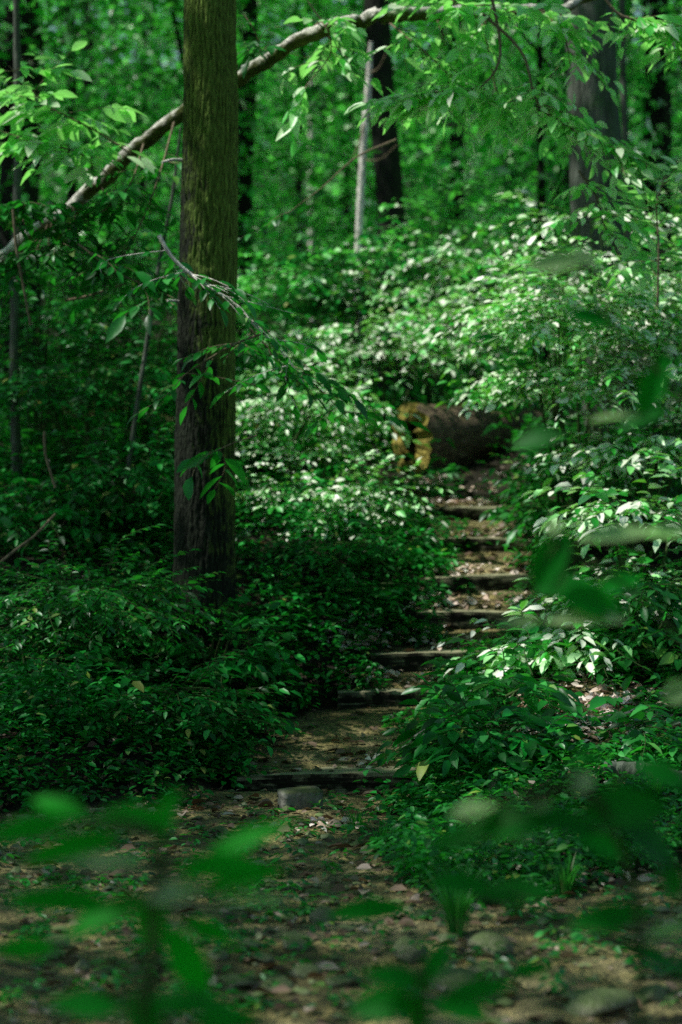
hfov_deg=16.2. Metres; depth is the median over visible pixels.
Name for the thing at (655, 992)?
stone
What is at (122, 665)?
leafy shrub
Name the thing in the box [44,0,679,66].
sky
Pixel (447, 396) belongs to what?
undergrowth
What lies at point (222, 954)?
stone
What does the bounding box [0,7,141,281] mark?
understory tree
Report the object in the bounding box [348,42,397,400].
dead snag
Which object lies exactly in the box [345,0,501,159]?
leafy branch
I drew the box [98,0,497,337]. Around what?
understory tree
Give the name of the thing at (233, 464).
leafy branch
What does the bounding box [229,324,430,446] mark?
leafy branch
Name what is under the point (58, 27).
distant woods
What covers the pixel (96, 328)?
leafy shrub
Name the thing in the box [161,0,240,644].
mossy tree
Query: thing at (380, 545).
leafy shrub
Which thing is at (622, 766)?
fallen branch
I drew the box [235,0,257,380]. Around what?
forest tree
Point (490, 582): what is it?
timber step
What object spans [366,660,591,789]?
leafy herb
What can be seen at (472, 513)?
timber step
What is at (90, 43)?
forest tree
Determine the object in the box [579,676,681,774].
leafy herb
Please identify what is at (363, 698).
timber step
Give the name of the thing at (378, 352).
leafy shrub
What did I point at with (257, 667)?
leafy herb
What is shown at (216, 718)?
leafy herb
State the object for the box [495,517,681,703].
broadleaf plant
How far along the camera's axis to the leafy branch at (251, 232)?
12.98 m
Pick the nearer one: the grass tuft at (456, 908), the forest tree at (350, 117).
the grass tuft at (456, 908)
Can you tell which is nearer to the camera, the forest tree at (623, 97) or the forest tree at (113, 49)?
the forest tree at (623, 97)
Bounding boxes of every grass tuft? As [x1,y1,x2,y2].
[341,810,370,828]
[363,821,394,843]
[402,858,504,936]
[484,868,541,917]
[543,850,597,897]
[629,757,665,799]
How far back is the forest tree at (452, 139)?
21.93 m
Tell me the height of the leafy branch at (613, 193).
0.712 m
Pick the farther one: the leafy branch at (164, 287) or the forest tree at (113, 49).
the forest tree at (113, 49)
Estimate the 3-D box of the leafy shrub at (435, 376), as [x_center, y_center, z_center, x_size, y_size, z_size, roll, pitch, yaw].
[0.589,-1.504,17.065,1.778,1.761,2.265,0,2,0]
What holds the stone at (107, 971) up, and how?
on the ground
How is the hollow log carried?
on the ground
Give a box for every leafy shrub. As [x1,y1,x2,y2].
[0,201,146,451]
[0,327,176,470]
[0,463,149,574]
[0,524,242,676]
[0,613,162,719]
[11,390,245,532]
[29,156,260,456]
[155,350,431,474]
[162,220,414,423]
[235,293,545,454]
[235,440,453,541]
[235,505,463,632]
[238,200,454,434]
[296,227,577,406]
[301,167,541,404]
[415,248,681,540]
[432,158,681,482]
[479,433,681,555]
[509,450,681,646]
[514,291,681,544]
[519,546,681,692]
[541,208,681,491]
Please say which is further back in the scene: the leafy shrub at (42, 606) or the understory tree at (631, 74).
the understory tree at (631, 74)
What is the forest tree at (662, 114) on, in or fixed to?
on the ground
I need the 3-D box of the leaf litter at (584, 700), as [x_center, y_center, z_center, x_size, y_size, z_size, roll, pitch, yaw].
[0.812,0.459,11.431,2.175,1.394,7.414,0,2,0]
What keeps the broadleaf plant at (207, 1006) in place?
on the ground
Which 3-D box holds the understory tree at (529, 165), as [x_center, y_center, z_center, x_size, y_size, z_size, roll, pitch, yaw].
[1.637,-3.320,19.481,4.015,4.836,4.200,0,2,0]
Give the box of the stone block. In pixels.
[277,786,322,809]
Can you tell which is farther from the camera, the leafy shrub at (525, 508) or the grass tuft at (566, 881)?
the leafy shrub at (525, 508)
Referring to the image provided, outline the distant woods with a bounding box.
[0,0,681,300]
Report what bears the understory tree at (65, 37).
on the ground
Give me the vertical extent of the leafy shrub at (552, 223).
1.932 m
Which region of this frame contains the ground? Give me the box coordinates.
[0,67,681,1023]
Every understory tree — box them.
[0,0,274,362]
[0,0,356,345]
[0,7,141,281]
[2,0,374,341]
[80,0,99,297]
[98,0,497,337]
[142,0,558,382]
[254,0,636,321]
[297,0,681,363]
[342,0,681,352]
[445,3,681,250]
[467,0,681,299]
[499,0,514,296]
[625,2,634,230]
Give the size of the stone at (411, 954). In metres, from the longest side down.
0.109 x 0.098 x 0.084 m
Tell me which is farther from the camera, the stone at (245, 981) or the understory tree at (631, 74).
the understory tree at (631, 74)
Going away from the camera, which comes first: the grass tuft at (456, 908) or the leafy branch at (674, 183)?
the grass tuft at (456, 908)
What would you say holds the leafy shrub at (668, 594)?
on the ground
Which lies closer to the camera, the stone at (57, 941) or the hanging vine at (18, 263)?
the stone at (57, 941)
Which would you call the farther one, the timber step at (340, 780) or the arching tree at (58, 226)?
the arching tree at (58, 226)
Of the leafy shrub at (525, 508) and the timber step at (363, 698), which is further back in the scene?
the leafy shrub at (525, 508)
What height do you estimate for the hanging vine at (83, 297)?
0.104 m
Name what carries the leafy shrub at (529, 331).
on the ground
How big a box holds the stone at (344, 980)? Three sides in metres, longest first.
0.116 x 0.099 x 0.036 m
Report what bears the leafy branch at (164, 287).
attached to the arching tree at (58, 226)
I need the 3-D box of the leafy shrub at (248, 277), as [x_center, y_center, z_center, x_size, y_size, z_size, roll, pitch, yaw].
[-0.372,-1.279,16.446,1.728,1.611,2.255,0,2,-13]
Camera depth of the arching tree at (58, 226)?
12.20 m
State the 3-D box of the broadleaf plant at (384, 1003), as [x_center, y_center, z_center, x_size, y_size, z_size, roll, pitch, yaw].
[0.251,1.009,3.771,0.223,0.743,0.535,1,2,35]
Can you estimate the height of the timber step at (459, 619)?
0.121 m
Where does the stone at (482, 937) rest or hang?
on the ground
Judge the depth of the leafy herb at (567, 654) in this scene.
10.78 m
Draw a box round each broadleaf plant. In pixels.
[0,787,297,998]
[44,979,262,1023]
[324,753,681,1023]
[345,938,555,1023]
[468,248,681,449]
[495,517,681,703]
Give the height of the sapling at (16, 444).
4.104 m
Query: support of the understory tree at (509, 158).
on the ground
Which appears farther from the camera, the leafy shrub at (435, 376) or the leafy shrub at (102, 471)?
the leafy shrub at (435, 376)
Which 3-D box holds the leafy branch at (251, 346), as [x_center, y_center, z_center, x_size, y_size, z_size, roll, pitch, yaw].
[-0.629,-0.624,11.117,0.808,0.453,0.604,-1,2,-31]
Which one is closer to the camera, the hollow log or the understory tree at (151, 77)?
the hollow log
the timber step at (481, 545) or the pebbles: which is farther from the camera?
the timber step at (481, 545)
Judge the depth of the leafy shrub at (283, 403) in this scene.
13.94 m
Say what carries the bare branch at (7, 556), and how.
attached to the leafy shrub at (42, 606)
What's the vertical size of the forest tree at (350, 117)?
8.711 m
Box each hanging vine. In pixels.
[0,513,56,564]
[12,209,31,324]
[43,431,55,487]
[65,283,125,301]
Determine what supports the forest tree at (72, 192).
on the ground
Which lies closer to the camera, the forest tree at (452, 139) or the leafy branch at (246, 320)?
the leafy branch at (246, 320)
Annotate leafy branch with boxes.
[54,243,177,342]
[91,234,326,428]
[127,330,296,424]
[176,435,256,504]
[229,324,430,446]
[238,139,396,240]
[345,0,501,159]
[466,13,676,205]
[545,170,664,300]
[590,0,681,75]
[590,141,681,304]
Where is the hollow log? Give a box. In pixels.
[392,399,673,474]
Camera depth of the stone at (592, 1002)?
6.19 m
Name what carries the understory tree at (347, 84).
on the ground
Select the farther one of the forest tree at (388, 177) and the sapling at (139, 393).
the forest tree at (388, 177)
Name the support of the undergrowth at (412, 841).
on the ground
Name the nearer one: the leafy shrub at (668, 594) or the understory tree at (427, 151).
the leafy shrub at (668, 594)
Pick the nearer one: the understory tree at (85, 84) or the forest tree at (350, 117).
the forest tree at (350, 117)
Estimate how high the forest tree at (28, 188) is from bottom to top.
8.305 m
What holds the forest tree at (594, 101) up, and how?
on the ground
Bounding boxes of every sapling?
[10,0,23,486]
[115,127,181,527]
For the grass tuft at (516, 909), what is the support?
on the ground
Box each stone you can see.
[45,935,69,947]
[91,965,118,975]
[177,927,205,945]
[208,948,228,960]
[217,974,257,988]
[251,952,273,962]
[258,974,293,990]
[282,931,310,951]
[289,963,320,978]
[308,905,335,923]
[326,974,359,986]
[393,936,426,963]
[431,967,480,990]
[467,932,513,957]
[467,961,504,978]
[560,988,635,1016]
[644,984,666,1001]
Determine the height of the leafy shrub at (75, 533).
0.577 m
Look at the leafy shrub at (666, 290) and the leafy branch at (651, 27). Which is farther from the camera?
the leafy shrub at (666, 290)
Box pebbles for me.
[0,720,681,1023]
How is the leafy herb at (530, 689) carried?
on the ground
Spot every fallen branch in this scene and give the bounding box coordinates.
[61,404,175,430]
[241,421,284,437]
[603,761,681,790]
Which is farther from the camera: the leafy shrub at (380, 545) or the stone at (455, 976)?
the leafy shrub at (380, 545)
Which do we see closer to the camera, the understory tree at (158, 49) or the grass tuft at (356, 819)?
the grass tuft at (356, 819)
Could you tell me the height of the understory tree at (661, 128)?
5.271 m
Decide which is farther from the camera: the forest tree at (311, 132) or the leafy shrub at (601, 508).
the forest tree at (311, 132)
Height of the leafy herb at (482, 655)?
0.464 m
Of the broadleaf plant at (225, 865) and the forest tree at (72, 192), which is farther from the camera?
the forest tree at (72, 192)
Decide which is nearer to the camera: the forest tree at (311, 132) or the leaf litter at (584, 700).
the leaf litter at (584, 700)
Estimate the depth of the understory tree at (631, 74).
34.77 m
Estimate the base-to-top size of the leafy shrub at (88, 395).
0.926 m
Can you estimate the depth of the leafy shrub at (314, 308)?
16.36 m
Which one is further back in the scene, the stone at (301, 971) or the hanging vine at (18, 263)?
the hanging vine at (18, 263)
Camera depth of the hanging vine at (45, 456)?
11.79 m
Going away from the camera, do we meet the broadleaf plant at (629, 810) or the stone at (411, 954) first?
the broadleaf plant at (629, 810)
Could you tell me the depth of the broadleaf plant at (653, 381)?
4.40 m
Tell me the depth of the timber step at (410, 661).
11.70 m
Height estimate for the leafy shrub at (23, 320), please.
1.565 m
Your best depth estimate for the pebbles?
7.28 m
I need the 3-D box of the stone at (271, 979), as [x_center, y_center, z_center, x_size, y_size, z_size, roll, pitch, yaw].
[-0.182,1.300,6.591,0.104,0.042,0.123,5,8,-31]
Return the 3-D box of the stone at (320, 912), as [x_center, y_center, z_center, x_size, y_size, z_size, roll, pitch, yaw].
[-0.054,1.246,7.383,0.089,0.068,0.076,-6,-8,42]
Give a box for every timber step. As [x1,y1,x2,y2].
[236,765,461,794]
[337,688,444,707]
[370,649,501,672]
[416,609,545,629]
[421,506,508,520]
[424,573,534,592]
[437,537,544,551]
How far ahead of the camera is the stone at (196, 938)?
7.03 m
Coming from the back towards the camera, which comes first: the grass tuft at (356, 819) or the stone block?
the stone block
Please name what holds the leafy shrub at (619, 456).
on the ground
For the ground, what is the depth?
9.26 m
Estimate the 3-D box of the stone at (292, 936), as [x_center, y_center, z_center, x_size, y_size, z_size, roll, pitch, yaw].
[-0.131,1.260,7.004,0.084,0.053,0.108,0,2,-4]
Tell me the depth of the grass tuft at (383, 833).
8.70 m
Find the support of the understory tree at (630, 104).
on the ground
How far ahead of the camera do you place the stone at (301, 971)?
6.69 m
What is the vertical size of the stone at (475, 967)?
0.064 m
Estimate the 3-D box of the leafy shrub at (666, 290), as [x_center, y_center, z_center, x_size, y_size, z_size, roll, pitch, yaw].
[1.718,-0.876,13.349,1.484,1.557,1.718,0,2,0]
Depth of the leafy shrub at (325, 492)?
13.13 m
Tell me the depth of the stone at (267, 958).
6.84 m
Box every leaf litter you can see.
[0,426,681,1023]
[275,462,681,887]
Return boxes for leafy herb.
[67,643,292,766]
[115,594,307,697]
[141,658,314,766]
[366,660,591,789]
[401,624,609,731]
[434,600,585,679]
[491,570,634,673]
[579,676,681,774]
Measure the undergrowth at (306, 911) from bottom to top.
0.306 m
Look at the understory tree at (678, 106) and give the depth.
23.38 m
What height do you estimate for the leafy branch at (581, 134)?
0.983 m
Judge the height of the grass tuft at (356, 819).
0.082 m
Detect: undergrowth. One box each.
[0,307,681,499]
[0,415,490,813]
[0,748,681,1017]
[343,418,681,900]
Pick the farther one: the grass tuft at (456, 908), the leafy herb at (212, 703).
the leafy herb at (212, 703)
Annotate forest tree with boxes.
[0,0,44,389]
[65,0,79,349]
[86,1,97,347]
[112,0,115,298]
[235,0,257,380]
[308,3,314,321]
[341,3,355,344]
[364,0,413,412]
[448,0,466,359]
[563,0,650,443]
[618,0,631,260]
[641,0,676,356]
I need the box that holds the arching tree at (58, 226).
[0,0,623,323]
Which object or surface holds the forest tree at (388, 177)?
on the ground
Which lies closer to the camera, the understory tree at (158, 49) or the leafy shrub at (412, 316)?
the leafy shrub at (412, 316)

